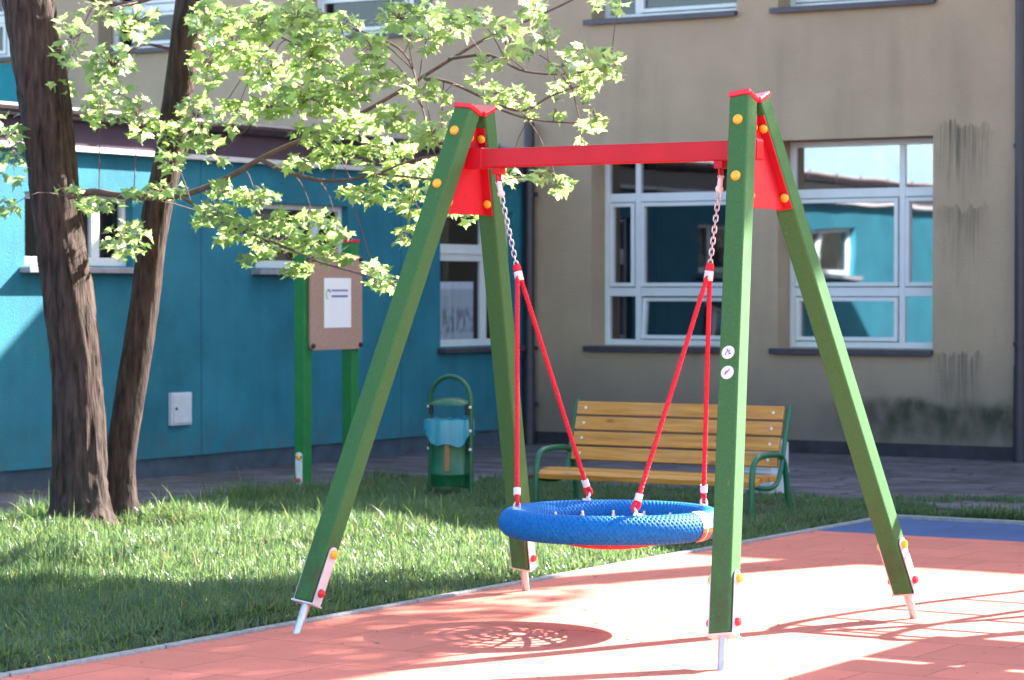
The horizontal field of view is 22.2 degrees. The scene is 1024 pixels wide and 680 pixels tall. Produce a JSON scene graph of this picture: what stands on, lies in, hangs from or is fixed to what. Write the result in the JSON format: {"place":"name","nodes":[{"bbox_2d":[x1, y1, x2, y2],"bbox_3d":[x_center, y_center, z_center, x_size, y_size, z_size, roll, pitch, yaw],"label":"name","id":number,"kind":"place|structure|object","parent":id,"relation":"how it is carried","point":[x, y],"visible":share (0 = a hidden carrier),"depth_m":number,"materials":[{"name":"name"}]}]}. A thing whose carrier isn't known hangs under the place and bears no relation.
{"place":"outdoors","nodes":[
{"label":"outdoors","id":0,"kind":"place"},
{"bbox_2d":[0,465,1023,672],"bbox_3d":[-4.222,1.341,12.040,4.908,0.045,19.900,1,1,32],"label":"lawn","id":1,"kind":"structure","parent":0,"point":[745,504],"depth_m":14.95,"materials":[{"name":"plant"}]},
{"bbox_2d":[90,0,451,520],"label":"maple tree","id":2,"kind":"object","parent":1,"relation":"on","point":[193,21],"visible":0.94,"depth_m":16.94,"materials":[{"name":"green plant"}]},
{"bbox_2d":[0,0,632,529],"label":"maple tree","id":3,"kind":"object","parent":1,"relation":"on","point":[42,62],"visible":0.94,"depth_m":16.98,"materials":[{"name":"green plant"}]},
{"bbox_2d":[294,239,362,484],"bbox_3d":[-1.461,0.241,20.749,0.152,2.092,0.779,1,1,32],"label":"notice board","id":4,"kind":"object","parent":1,"relation":"on","point":[327,309],"visible":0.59,"depth_m":20.59,"materials":[{"name":"green wood"}]},
{"bbox_2d":[427,374,472,492],"bbox_3d":[-0.466,0.767,19.766,0.335,1.016,0.335,0,1,-17],"label":"litter bin","id":5,"kind":"object","parent":1,"relation":"on","point":[450,465],"visible":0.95,"depth_m":19.65,"materials":[{"name":"metal"}]},
{"bbox_2d":[423,416,474,446],"bbox_3d":[-0.470,0.707,19.770,0.386,0.243,0.375,1,1,32],"label":"bin bag","id":6,"kind":"object","parent":5,"relation":"in","point":[438,431],"visible":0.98,"depth_m":19.61,"materials":[{"name":"teal plastic"}]},
{"bbox_2d":[533,399,791,516],"bbox_3d":[1.064,0.875,18.546,1.771,0.853,0.632,1,1,32],"label":"park bench","id":7,"kind":"object","parent":1,"relation":"on","point":[772,457],"visible":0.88,"depth_m":18.68,"materials":[{"name":"brown wood"}]},
{"bbox_2d":[0,531,1023,679],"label":"red rubber surface","id":8,"kind":"object","parent":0,"point":[823,633],"visible":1,"depth_m":12.18,"materials":[{"name":"rubber"}]},
{"bbox_2d":[0,514,1023,678],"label":"kerb","id":9,"kind":"structure","parent":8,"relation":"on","point":[254,630],"depth_m":13.38,"materials":[{"name":"concrete"}]},
{"bbox_2d":[291,88,920,670],"bbox_3d":[0.476,0.136,12.377,2.326,2.585,2.116,1,1,32],"label":"swing frame","id":10,"kind":"object","parent":8,"relation":"on","point":[475,160],"visible":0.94,"depth_m":12.29,"materials":[{"name":"green paint"}]},
{"bbox_2d":[495,175,723,549],"bbox_3d":[0.472,0.111,12.380,1.073,1.761,1.073,0,1,-21],"label":"nest swing seat","id":11,"kind":"object","parent":10,"relation":"hanging from","point":[636,522],"visible":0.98,"depth_m":12.09,"materials":[{"name":"blue fabric"}]},
{"bbox_2d":[0,444,1023,514],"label":"pavement","id":12,"kind":"structure","parent":0,"point":[926,477],"depth_m":22.67,"materials":[{"name":"grey concrete"}]},
{"bbox_2d":[0,101,524,492],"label":"teal wing","id":13,"kind":"structure","parent":12,"relation":"on","point":[219,396],"depth_m":23.08,"materials":[{"name":"teal painted plaster"},{"name":"glass"},{"name":"white plastic"}]},
{"bbox_2d":[20,192,133,273],"bbox_3d":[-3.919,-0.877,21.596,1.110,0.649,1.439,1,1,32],"label":"window","id":14,"kind":"structure","parent":13,"relation":"in","point":[95,224],"depth_m":21.92,"materials":[{"name":"clear glass"}]},
{"bbox_2d":[251,203,341,274],"bbox_3d":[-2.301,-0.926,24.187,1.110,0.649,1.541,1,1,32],"label":"window","id":15,"kind":"structure","parent":13,"relation":"in","point":[281,258],"depth_m":24.55,"materials":[{"name":"clear glass"}]},
{"bbox_2d":[437,212,524,353],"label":"window","id":16,"kind":"structure","parent":13,"relation":"in","point":[464,321],"depth_m":26.69,"materials":[{"name":"clear glass"}]},
{"bbox_2d":[0,0,1023,461],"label":"beige building","id":17,"kind":"structure","parent":12,"relation":"on","point":[900,124],"depth_m":26.21,"materials":[{"name":"beige paint"}]},
{"bbox_2d":[0,0,10,61],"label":"window","id":18,"kind":"structure","parent":17,"relation":"in","point":[4,41],"depth_m":31.47,"materials":[{"name":"clear glass"}]},
{"bbox_2d":[90,0,214,55],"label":"window","id":19,"kind":"structure","parent":17,"relation":"in","point":[166,7],"depth_m":30.36,"materials":[{"name":"clear glass"}]},
{"bbox_2d":[296,0,431,42],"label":"window","id":20,"kind":"structure","parent":17,"relation":"in","point":[367,10],"depth_m":29.54,"materials":[{"name":"clear glass"}]},
{"bbox_2d":[583,161,726,352],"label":"window","id":21,"kind":"structure","parent":17,"relation":"in","point":[659,222],"depth_m":27.57,"materials":[{"name":"clear glass"}]},
{"bbox_2d":[583,0,736,24],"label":"window","id":22,"kind":"structure","parent":17,"relation":"in","point":[638,10],"depth_m":26.68,"materials":[{"name":"clear glass"}]},
{"bbox_2d":[768,137,932,355],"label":"window","id":23,"kind":"structure","parent":17,"relation":"in","point":[867,204],"depth_m":26.45,"materials":[{"name":"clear glass"}]},
{"bbox_2d":[769,0,935,13],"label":"window","id":24,"kind":"structure","parent":17,"relation":"in","point":[795,5],"depth_m":25.40,"materials":[{"name":"clear glass"}]},
{"bbox_2d":[818,519,1023,541],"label":"blue rubber surface","id":25,"kind":"object","parent":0,"point":[968,530],"visible":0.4,"depth_m":17.38,"materials":[{"name":"rubber"}]},
{"bbox_2d":[918,509,1020,519],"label":"verge","id":26,"kind":"structure","parent":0,"point":[964,511],"depth_m":18.88,"materials":[{"name":"green plant"}]}
]}

